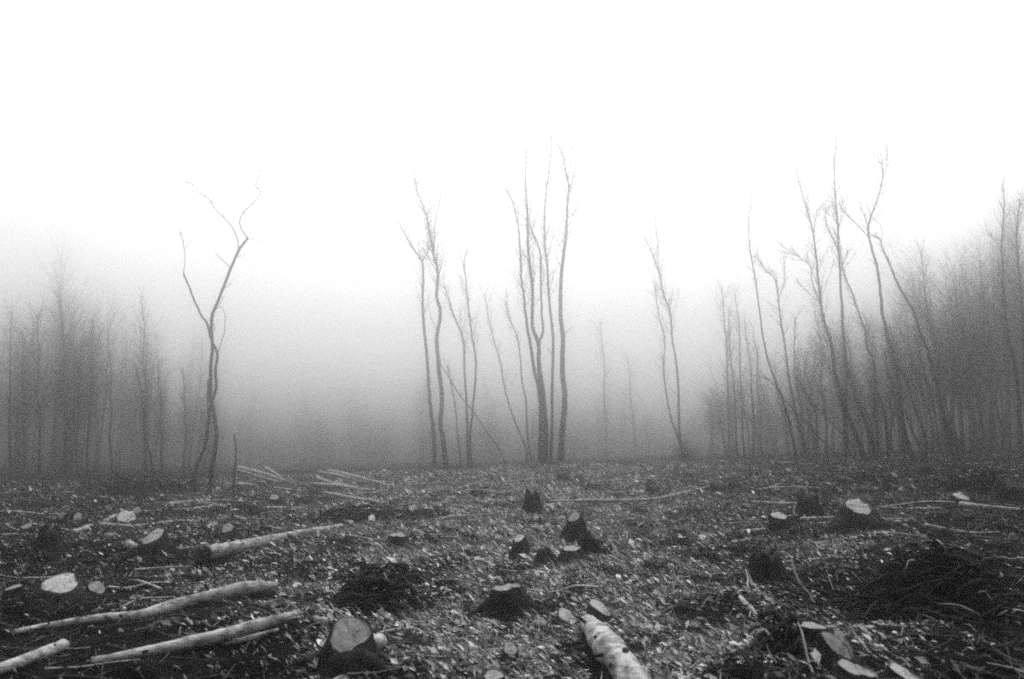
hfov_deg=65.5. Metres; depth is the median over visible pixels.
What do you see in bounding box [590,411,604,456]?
misty tree
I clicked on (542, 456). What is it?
bare tree
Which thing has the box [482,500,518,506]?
loose stick
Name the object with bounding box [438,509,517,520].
thin pole
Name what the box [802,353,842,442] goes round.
misty tree
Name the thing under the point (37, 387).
sapling
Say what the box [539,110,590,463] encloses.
bare tree
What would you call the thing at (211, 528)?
loose stick
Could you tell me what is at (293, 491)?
twig debris
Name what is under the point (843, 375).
misty tree
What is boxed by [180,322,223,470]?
misty tree
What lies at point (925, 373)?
leaning sapling
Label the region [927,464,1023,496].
brushwood heap
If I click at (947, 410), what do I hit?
leaning sapling
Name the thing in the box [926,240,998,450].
misty tree
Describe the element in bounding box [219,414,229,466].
misty tree
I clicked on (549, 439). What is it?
misty tree
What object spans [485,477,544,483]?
thin pole
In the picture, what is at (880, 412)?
misty tree
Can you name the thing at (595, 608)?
tree stump
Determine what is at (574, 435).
misty tree
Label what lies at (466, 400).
bare tree
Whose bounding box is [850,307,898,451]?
misty tree
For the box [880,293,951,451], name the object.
misty tree
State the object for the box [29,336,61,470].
misty tree
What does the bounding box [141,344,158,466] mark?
misty tree
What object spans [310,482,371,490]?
thin pole
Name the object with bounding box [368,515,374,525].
split billet
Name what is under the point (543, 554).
tree stump
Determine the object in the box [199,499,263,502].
loose stick
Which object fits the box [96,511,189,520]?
loose stick
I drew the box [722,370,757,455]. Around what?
misty tree
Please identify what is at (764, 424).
misty tree
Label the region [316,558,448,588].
brushwood heap
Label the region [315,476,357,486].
thin pole
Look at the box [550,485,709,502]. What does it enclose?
long pole
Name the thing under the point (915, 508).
thin pole
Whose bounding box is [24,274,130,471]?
misty tree
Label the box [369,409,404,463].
misty tree
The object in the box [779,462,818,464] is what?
loose stick
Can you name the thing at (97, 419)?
misty tree
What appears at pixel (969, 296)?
misty tree
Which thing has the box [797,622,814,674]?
briar cane
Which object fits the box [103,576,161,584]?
loose stick
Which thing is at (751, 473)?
tree stump
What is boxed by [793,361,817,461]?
leaning sapling
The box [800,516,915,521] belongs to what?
long pole
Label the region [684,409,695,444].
misty tree
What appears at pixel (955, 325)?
misty tree
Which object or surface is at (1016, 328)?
misty tree
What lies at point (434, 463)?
bare tree
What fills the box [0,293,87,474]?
misty tree
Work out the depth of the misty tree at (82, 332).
60.76 m
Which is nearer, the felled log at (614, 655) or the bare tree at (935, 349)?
the felled log at (614, 655)
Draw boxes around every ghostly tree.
[591,302,616,458]
[620,346,642,458]
[711,276,745,457]
[716,290,750,457]
[720,280,755,457]
[737,309,764,457]
[749,321,767,456]
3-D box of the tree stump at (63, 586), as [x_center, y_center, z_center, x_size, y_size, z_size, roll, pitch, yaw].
[-4.048,2.280,7.153,0.792,0.322,0.540,0,-8,0]
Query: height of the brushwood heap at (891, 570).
0.516 m
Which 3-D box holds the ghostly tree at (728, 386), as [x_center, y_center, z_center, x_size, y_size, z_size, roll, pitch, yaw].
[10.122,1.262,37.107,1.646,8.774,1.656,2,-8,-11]
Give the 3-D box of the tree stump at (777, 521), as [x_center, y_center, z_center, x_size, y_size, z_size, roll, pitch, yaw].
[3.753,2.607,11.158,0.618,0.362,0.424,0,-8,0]
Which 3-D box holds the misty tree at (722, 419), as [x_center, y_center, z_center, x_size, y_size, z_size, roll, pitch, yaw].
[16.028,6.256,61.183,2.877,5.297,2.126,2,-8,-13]
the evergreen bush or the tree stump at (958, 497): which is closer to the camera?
the tree stump at (958, 497)
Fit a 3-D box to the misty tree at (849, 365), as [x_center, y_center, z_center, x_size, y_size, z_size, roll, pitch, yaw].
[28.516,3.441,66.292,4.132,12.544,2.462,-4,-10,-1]
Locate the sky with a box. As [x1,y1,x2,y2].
[0,0,1023,465]
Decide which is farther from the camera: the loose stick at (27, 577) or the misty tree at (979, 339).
the misty tree at (979, 339)
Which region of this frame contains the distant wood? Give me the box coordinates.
[1,216,1023,467]
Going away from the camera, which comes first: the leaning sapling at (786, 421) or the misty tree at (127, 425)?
the leaning sapling at (786, 421)
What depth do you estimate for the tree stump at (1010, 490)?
13.81 m
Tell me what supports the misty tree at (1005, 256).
on the ground at (594, 667)
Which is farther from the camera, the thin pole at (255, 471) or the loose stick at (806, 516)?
the thin pole at (255, 471)
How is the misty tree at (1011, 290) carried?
on the ground at (594, 667)
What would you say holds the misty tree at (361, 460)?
on the ground at (594, 667)
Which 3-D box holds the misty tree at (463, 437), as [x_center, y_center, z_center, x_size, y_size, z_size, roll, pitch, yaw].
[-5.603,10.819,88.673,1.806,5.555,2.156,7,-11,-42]
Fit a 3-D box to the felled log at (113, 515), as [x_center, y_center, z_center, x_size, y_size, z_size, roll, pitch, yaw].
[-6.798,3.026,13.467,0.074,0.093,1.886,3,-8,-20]
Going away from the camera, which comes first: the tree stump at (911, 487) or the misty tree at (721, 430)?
the tree stump at (911, 487)
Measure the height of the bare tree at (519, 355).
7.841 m
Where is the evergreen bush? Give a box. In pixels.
[669,439,700,462]
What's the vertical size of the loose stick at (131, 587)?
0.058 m
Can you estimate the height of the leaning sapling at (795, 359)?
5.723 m
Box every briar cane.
[745,569,750,589]
[747,570,759,590]
[784,552,813,596]
[791,517,817,540]
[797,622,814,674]
[849,624,881,662]
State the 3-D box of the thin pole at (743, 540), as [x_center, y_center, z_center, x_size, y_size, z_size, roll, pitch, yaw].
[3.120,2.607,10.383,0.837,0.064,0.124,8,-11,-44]
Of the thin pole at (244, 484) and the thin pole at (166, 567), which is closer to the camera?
the thin pole at (166, 567)
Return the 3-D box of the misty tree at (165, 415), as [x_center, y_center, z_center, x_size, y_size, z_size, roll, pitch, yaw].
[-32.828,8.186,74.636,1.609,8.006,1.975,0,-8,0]
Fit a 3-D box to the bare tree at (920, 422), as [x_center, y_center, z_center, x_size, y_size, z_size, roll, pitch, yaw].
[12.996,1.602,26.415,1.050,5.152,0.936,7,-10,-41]
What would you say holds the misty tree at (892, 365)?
on the ground at (594, 667)
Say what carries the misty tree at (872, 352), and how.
on the ground at (594, 667)
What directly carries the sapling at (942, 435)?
on the ground at (594, 667)
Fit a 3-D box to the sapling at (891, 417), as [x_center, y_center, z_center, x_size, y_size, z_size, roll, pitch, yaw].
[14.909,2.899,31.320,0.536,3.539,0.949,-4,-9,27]
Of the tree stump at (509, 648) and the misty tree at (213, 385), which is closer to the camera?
the tree stump at (509, 648)
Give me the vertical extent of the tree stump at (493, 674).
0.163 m
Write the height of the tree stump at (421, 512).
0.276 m
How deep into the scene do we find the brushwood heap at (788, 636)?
4.93 m
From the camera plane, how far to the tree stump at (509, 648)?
5.35 m
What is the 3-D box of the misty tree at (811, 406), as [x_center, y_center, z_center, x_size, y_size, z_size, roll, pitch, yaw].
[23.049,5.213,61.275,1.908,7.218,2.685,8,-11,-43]
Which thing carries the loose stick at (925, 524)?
on the ground at (594, 667)
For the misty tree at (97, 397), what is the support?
on the ground at (594, 667)
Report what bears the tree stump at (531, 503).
on the ground at (594, 667)
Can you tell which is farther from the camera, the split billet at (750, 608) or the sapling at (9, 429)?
the sapling at (9, 429)
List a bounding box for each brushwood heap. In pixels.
[82,468,217,495]
[308,501,415,525]
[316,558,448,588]
[316,568,434,618]
[569,529,613,557]
[739,605,831,657]
[826,532,1023,624]
[864,561,904,599]
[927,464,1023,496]
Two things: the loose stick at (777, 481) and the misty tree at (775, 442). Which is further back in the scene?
the misty tree at (775, 442)
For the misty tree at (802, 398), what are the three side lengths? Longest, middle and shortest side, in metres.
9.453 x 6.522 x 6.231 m
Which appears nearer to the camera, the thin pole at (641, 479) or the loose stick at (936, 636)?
the loose stick at (936, 636)
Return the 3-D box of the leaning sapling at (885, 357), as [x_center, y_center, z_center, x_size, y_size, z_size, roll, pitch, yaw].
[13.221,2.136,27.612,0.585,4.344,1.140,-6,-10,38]
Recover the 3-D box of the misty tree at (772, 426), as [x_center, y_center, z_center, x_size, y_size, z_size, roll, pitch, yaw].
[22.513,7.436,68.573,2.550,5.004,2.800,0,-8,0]
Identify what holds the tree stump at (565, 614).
on the ground at (594, 667)
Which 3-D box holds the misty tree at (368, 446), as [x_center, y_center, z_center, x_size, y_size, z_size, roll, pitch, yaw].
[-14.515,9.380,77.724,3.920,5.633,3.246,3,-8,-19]
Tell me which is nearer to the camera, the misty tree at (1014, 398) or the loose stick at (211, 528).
the loose stick at (211, 528)
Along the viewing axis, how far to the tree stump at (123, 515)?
12.40 m
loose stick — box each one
[0,531,38,533]
[0,545,122,551]
[0,574,50,577]
[1,510,65,514]
[10,627,80,646]
[19,553,70,561]
[31,675,108,678]
[45,659,139,669]
[50,558,102,564]
[53,540,116,549]
[88,644,129,650]
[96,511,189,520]
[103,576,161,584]
[106,581,170,589]
[115,614,202,625]
[120,579,161,589]
[120,595,182,607]
[141,573,205,577]
[166,592,182,596]
[180,527,260,533]
[195,521,271,528]
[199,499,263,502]
[272,657,306,673]
[306,550,407,555]
[343,534,382,539]
[411,648,529,657]
[438,579,497,586]
[452,662,486,669]
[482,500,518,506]
[499,568,544,571]
[530,585,599,592]
[719,604,762,607]
[722,667,776,671]
[745,481,805,485]
[767,515,826,517]
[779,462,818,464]
[806,531,927,544]
[810,466,859,469]
[814,671,879,678]
[876,501,954,507]
[880,634,971,641]
[908,528,980,535]
[909,513,1008,518]
[924,523,999,533]
[945,509,1022,514]
[973,554,1023,566]
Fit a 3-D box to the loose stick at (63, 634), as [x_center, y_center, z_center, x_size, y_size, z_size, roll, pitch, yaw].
[-3.428,2.189,5.862,0.451,0.105,0.028,3,-9,-23]
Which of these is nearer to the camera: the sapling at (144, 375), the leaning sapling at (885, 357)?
the leaning sapling at (885, 357)
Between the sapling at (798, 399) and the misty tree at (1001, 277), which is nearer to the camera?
the sapling at (798, 399)
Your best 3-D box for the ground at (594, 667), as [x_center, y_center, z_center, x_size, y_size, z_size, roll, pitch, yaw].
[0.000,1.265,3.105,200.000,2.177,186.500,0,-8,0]
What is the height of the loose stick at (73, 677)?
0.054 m
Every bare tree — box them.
[178,159,272,492]
[380,202,438,468]
[382,129,457,469]
[431,272,469,467]
[443,356,462,466]
[454,227,481,467]
[469,100,550,464]
[479,279,528,464]
[500,285,531,462]
[523,110,582,464]
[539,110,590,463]
[627,199,683,460]
[738,156,797,465]
[750,240,808,459]
[769,107,867,461]
[828,121,915,461]
[837,244,889,462]
[847,358,876,460]
[871,231,960,462]
[885,314,927,460]
[906,233,949,453]
[982,165,1023,461]
[987,185,1023,389]
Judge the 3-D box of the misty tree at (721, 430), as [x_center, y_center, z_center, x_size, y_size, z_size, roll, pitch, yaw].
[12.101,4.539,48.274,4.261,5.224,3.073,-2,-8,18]
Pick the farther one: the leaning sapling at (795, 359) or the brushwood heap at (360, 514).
the leaning sapling at (795, 359)
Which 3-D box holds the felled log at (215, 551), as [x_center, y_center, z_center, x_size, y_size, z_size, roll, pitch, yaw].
[-3.049,2.643,10.645,0.235,0.264,3.281,-3,-8,19]
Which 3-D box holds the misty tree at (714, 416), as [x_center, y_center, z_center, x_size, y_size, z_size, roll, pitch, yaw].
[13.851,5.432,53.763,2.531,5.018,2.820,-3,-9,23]
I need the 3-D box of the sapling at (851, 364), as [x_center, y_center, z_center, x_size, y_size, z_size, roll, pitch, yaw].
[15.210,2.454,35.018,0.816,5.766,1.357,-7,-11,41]
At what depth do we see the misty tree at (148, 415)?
54.29 m
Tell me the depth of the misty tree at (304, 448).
87.81 m
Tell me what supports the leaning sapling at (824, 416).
on the ground at (594, 667)
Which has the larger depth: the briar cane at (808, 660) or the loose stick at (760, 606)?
the loose stick at (760, 606)
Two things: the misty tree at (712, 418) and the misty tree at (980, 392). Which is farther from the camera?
the misty tree at (712, 418)
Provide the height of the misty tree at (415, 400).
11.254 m
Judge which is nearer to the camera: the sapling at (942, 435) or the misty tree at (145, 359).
the sapling at (942, 435)
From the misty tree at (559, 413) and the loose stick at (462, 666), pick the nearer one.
the loose stick at (462, 666)
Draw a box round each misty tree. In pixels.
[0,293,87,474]
[0,299,47,470]
[0,300,32,406]
[0,325,32,468]
[0,343,13,428]
[0,347,42,439]
[11,314,45,458]
[15,317,48,469]
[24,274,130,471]
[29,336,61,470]
[30,256,106,472]
[32,215,80,469]
[33,294,69,467]
[36,290,99,436]
[44,283,67,472]
[44,313,131,469]
[45,326,100,472]
[71,286,94,411]
[72,285,105,471]
[82,297,99,464]
[83,274,134,472]
[87,349,114,460]
[98,301,180,469]
[101,334,172,467]
[102,329,140,468]
[109,305,133,467]
[116,337,165,469]
[118,365,138,468]
[130,318,168,470]
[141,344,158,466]
[150,370,165,432]
[151,358,173,470]
[154,385,171,438]
[161,369,173,455]
[168,409,184,468]
[176,329,203,467]
[176,370,202,466]
[179,383,220,467]
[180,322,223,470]
[181,373,205,435]
[185,403,233,468]
[186,386,229,469]
[191,404,208,467]
[201,345,225,456]
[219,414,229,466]
[227,410,255,465]
[237,373,274,465]
[282,409,314,453]
[291,389,318,464]
[291,411,312,464]
[306,407,338,465]
[341,410,372,463]
[354,412,381,463]
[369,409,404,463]
[404,368,447,462]
[409,372,421,461]
[417,416,454,462]
[459,412,465,460]
[476,407,504,460]
[479,369,494,460]
[524,402,538,459]
[537,419,556,457]
[547,380,569,458]
[573,413,578,457]
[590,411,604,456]
[616,380,629,455]
[617,406,631,456]
[642,409,651,455]
[672,413,707,450]
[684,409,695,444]
[689,402,696,448]
[690,374,746,456]
[692,381,724,455]
[696,382,725,455]
[699,344,731,454]
[700,385,754,454]
[701,383,733,455]
[702,388,725,454]
[709,392,737,437]
[714,376,780,452]
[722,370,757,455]
[724,382,737,453]
[739,399,775,453]
[745,375,782,452]
[748,341,805,454]
[749,393,762,449]
[751,344,774,454]
[754,375,792,452]
[755,313,859,453]
[763,400,783,452]
[765,322,868,453]
[772,356,799,452]
[787,377,799,445]
[794,367,816,442]
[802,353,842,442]
[808,349,851,452]
[817,320,879,451]
[819,303,871,451]
[822,336,855,451]
[826,352,854,451]
[829,317,870,431]
[830,315,863,406]
[832,360,869,442]
[833,375,856,451]
[835,303,975,450]
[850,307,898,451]
[851,362,869,426]
[852,292,895,430]
[857,275,898,450]
[858,356,889,451]
[862,314,911,419]
[871,319,918,452]
[875,229,998,450]
[879,375,911,429]
[880,230,1001,447]
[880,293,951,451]
[881,342,916,450]
[883,276,915,449]
[883,289,918,438]
[887,292,916,450]
[887,301,912,410]
[889,262,923,427]
[889,313,946,447]
[897,278,934,451]
[900,248,1014,450]
[909,310,941,450]
[917,241,982,450]
[920,230,1019,450]
[920,320,948,450]
[921,296,965,450]
[923,272,951,444]
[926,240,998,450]
[934,259,976,417]
[950,247,994,450]
[952,237,1007,393]
[953,234,1004,449]
[954,260,1006,450]
[956,199,1023,343]
[959,270,1023,403]
[965,201,1022,385]
[965,299,979,448]
[969,255,1002,421]
[971,263,1020,449]
[972,193,1023,449]
[983,259,1020,397]
[987,235,1023,339]
[990,228,1022,437]
[992,251,1021,383]
[995,195,1023,450]
[995,260,1023,387]
[1005,222,1023,413]
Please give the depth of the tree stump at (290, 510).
14.75 m
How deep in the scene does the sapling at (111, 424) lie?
35.56 m
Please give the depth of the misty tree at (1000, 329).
66.85 m
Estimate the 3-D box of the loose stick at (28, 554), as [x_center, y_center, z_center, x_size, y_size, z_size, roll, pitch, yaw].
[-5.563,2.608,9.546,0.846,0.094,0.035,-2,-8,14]
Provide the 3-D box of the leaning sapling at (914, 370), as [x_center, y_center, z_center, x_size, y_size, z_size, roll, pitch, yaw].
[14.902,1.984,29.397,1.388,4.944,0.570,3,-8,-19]
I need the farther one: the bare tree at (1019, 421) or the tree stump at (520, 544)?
the bare tree at (1019, 421)
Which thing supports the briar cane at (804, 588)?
on the ground at (594, 667)
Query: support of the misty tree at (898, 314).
on the ground at (594, 667)
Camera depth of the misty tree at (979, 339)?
47.45 m
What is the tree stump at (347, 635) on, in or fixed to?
on the ground at (594, 667)
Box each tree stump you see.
[0,584,25,598]
[19,523,34,530]
[30,500,52,508]
[31,523,64,552]
[31,572,91,603]
[56,512,66,520]
[70,512,83,523]
[86,581,107,597]
[113,510,138,523]
[113,527,190,563]
[132,507,142,517]
[200,523,252,541]
[248,506,266,515]
[266,495,280,503]
[281,508,294,515]
[294,617,398,678]
[297,497,311,504]
[377,533,415,549]
[406,505,416,514]
[411,508,428,518]
[445,527,460,535]
[459,560,474,568]
[463,581,551,623]
[469,489,484,497]
[483,670,504,678]
[501,642,518,658]
[507,534,530,561]
[520,488,544,515]
[529,515,544,525]
[531,547,554,566]
[533,617,547,631]
[547,545,599,567]
[554,608,578,627]
[555,472,568,481]
[558,511,592,545]
[573,475,583,481]
[584,483,596,491]
[586,599,619,624]
[630,506,648,514]
[645,484,659,492]
[672,529,686,536]
[708,481,727,493]
[727,481,741,489]
[741,543,795,585]
[745,469,759,477]
[764,512,801,532]
[783,468,794,474]
[794,492,824,515]
[799,622,830,648]
[814,630,861,666]
[815,498,907,536]
[833,477,846,485]
[833,659,879,678]
[859,470,877,479]
[880,663,919,678]
[881,482,898,492]
[888,472,899,481]
[908,484,917,492]
[917,463,937,474]
[930,476,949,486]
[930,525,957,537]
[948,493,971,504]
[987,476,1023,505]
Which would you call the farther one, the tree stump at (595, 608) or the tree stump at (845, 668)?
the tree stump at (595, 608)
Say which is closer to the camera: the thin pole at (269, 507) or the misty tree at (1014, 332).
the thin pole at (269, 507)
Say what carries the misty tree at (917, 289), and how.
on the ground at (594, 667)
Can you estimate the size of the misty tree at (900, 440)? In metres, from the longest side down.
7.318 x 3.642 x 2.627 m
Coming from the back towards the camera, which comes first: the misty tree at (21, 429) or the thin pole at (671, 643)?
the misty tree at (21, 429)
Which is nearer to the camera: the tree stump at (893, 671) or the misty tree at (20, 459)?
the tree stump at (893, 671)
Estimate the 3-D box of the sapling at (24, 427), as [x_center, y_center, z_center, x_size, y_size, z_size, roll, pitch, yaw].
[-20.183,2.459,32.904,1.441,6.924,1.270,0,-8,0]
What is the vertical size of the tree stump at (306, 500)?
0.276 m
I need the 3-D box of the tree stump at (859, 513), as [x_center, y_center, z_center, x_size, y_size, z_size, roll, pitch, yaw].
[4.663,2.424,10.684,1.073,0.562,0.944,6,-10,-38]
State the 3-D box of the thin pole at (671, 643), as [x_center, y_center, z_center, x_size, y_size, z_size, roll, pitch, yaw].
[1.133,2.105,5.542,0.030,0.056,0.709,-5,-9,32]
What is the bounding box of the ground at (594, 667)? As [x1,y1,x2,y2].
[0,450,1023,678]
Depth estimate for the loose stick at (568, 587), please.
7.49 m
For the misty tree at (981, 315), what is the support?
on the ground at (594, 667)
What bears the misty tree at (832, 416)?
on the ground at (594, 667)
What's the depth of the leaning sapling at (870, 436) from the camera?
26.22 m
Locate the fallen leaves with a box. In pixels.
[0,451,1023,678]
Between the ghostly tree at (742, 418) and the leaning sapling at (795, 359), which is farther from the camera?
the ghostly tree at (742, 418)
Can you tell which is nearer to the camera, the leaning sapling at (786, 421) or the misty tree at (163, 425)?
the leaning sapling at (786, 421)
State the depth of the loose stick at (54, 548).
10.12 m
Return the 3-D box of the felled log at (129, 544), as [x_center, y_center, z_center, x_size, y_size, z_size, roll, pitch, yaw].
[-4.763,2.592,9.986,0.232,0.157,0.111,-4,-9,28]
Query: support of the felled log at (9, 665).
on the ground at (594, 667)
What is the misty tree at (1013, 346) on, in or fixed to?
on the ground at (594, 667)
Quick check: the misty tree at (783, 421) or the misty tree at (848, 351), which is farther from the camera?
the misty tree at (848, 351)
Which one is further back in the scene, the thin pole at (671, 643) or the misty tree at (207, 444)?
the misty tree at (207, 444)
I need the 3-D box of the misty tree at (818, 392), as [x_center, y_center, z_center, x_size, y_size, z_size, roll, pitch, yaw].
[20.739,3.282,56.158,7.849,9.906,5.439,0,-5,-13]
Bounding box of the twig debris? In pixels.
[0,450,1023,678]
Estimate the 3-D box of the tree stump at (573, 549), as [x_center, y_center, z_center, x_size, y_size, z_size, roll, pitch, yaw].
[0.682,2.485,8.894,0.568,0.342,0.455,-4,-9,27]
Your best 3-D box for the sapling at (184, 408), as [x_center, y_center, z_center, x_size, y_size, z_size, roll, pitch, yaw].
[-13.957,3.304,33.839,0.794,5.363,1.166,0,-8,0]
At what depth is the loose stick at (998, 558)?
8.30 m
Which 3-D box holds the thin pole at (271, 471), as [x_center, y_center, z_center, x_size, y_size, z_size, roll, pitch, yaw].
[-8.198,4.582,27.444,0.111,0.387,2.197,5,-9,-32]
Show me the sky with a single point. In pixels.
(104, 104)
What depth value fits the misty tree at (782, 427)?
69.06 m
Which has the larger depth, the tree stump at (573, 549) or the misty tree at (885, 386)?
the misty tree at (885, 386)
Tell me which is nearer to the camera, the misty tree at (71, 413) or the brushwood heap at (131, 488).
the brushwood heap at (131, 488)
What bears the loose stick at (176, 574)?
on the ground at (594, 667)
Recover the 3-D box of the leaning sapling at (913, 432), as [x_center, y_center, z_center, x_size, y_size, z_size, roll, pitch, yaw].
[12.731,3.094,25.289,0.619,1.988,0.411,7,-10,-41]
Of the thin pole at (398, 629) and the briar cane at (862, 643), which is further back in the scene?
the thin pole at (398, 629)
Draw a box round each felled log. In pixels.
[0,639,69,673]
[1,533,37,536]
[12,580,276,634]
[69,525,89,533]
[90,610,301,663]
[98,520,258,527]
[101,513,117,521]
[123,539,137,549]
[196,523,344,563]
[222,628,279,645]
[314,616,328,624]
[338,633,386,653]
[577,614,650,678]
[959,501,1020,509]
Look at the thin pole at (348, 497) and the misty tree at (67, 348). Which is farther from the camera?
the misty tree at (67, 348)
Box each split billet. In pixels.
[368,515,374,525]
[738,595,757,615]
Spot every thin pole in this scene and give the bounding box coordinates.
[135,566,192,569]
[165,500,226,507]
[172,504,221,510]
[234,482,257,486]
[236,469,283,483]
[237,466,287,481]
[262,506,316,509]
[264,466,283,478]
[273,487,303,491]
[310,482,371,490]
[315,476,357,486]
[317,470,369,483]
[322,491,388,503]
[327,469,391,487]
[377,627,424,633]
[387,653,452,660]
[388,648,451,656]
[410,482,458,486]
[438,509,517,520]
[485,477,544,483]
[607,478,665,481]
[654,633,692,651]
[731,535,763,543]
[740,528,764,531]
[751,500,796,505]
[756,486,819,490]
[802,556,851,561]
[880,506,942,509]
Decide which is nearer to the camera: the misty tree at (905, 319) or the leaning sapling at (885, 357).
the leaning sapling at (885, 357)
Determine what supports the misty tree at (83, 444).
on the ground at (594, 667)
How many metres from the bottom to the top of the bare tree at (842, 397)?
12.533 m
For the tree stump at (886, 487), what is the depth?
16.61 m
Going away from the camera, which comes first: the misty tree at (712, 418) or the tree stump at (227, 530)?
the tree stump at (227, 530)
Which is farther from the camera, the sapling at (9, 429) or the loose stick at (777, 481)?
the sapling at (9, 429)
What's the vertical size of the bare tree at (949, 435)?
7.764 m
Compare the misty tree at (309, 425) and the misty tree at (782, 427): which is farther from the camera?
the misty tree at (309, 425)
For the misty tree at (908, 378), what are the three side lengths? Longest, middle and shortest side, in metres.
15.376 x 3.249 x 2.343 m
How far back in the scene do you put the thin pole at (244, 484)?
20.80 m
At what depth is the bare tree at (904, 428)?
25.71 m
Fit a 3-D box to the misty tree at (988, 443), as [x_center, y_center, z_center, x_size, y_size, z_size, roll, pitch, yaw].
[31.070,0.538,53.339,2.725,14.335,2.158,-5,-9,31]
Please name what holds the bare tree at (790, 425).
on the ground at (594, 667)
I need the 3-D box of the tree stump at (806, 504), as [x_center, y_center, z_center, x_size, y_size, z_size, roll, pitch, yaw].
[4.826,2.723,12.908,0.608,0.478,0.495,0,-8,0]
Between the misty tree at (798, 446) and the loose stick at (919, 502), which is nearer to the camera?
the loose stick at (919, 502)
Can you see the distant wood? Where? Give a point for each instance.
(475, 436)
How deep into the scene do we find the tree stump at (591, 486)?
18.07 m
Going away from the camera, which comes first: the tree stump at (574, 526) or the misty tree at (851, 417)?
the tree stump at (574, 526)
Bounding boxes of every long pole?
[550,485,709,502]
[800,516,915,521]
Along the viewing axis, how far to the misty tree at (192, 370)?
73.76 m
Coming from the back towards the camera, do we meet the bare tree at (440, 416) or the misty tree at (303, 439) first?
the misty tree at (303, 439)
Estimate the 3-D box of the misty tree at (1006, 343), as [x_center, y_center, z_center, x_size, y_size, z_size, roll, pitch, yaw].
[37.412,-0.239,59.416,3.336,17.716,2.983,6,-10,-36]
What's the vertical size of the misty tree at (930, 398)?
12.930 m
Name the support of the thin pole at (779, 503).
on the ground at (594, 667)
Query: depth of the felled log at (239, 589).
6.50 m
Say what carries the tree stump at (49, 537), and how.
on the ground at (594, 667)
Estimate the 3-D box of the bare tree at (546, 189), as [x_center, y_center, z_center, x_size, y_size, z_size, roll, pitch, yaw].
[1.618,-2.179,31.928,2.410,14.922,2.605,0,-8,0]
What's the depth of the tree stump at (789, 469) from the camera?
21.82 m
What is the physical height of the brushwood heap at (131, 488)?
0.818 m
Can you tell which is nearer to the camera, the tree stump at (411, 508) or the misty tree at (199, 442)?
the tree stump at (411, 508)
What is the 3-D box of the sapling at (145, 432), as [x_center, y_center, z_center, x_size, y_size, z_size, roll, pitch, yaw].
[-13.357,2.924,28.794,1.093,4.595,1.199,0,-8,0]
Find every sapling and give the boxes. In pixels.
[0,295,32,479]
[12,318,36,478]
[21,297,54,477]
[44,274,85,480]
[70,333,90,476]
[77,309,105,479]
[99,346,128,476]
[127,360,158,479]
[129,284,157,478]
[150,356,174,477]
[177,354,194,476]
[231,434,236,495]
[439,361,505,465]
[749,370,841,464]
[780,397,798,457]
[783,305,805,459]
[790,368,856,465]
[792,359,803,456]
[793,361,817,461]
[799,348,815,456]
[809,318,833,455]
[813,332,850,458]
[816,384,828,458]
[839,341,874,462]
[842,404,865,465]
[845,333,866,447]
[856,312,889,450]
[871,382,879,460]
[878,319,914,454]
[879,342,905,458]
[883,370,897,453]
[887,398,896,456]
[899,327,932,454]
[904,406,924,462]
[911,319,940,453]
[911,321,937,453]
[915,289,943,451]
[928,291,972,453]
[936,353,954,438]
[952,327,977,452]
[953,309,986,453]
[973,274,999,451]
[977,289,1006,452]
[978,238,1018,451]
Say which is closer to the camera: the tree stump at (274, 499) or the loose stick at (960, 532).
the loose stick at (960, 532)
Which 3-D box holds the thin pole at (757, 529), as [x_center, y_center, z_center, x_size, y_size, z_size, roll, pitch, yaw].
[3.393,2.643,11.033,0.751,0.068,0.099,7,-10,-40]
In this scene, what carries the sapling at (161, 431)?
on the ground at (594, 667)
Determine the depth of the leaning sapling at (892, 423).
28.50 m
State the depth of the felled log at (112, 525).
12.00 m
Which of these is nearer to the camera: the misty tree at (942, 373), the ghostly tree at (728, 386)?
the ghostly tree at (728, 386)
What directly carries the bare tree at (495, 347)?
on the ground at (594, 667)
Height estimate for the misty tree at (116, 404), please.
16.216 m
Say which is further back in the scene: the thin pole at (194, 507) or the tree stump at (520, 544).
the thin pole at (194, 507)
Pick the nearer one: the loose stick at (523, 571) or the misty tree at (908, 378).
the loose stick at (523, 571)
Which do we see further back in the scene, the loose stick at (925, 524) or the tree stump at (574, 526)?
the loose stick at (925, 524)
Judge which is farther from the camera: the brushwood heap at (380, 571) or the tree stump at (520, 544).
the tree stump at (520, 544)
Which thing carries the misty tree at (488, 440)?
on the ground at (594, 667)
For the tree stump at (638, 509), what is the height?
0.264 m
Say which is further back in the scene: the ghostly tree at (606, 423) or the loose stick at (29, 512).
the ghostly tree at (606, 423)
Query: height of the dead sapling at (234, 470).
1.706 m
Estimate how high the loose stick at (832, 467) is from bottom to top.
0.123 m
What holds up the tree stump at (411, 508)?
on the ground at (594, 667)
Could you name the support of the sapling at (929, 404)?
on the ground at (594, 667)
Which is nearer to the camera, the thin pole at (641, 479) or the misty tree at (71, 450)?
the thin pole at (641, 479)
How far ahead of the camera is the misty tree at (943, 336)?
62.30 m
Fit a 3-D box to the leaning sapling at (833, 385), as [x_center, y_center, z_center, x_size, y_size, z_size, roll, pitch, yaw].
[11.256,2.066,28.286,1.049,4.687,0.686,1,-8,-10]
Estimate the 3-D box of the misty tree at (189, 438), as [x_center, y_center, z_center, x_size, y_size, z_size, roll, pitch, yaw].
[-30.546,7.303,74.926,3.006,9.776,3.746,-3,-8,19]
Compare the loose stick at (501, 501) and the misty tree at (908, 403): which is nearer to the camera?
the loose stick at (501, 501)
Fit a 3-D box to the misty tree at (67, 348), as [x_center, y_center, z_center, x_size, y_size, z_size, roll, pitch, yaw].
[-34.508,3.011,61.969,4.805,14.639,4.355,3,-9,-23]
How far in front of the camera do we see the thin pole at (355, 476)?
23.30 m

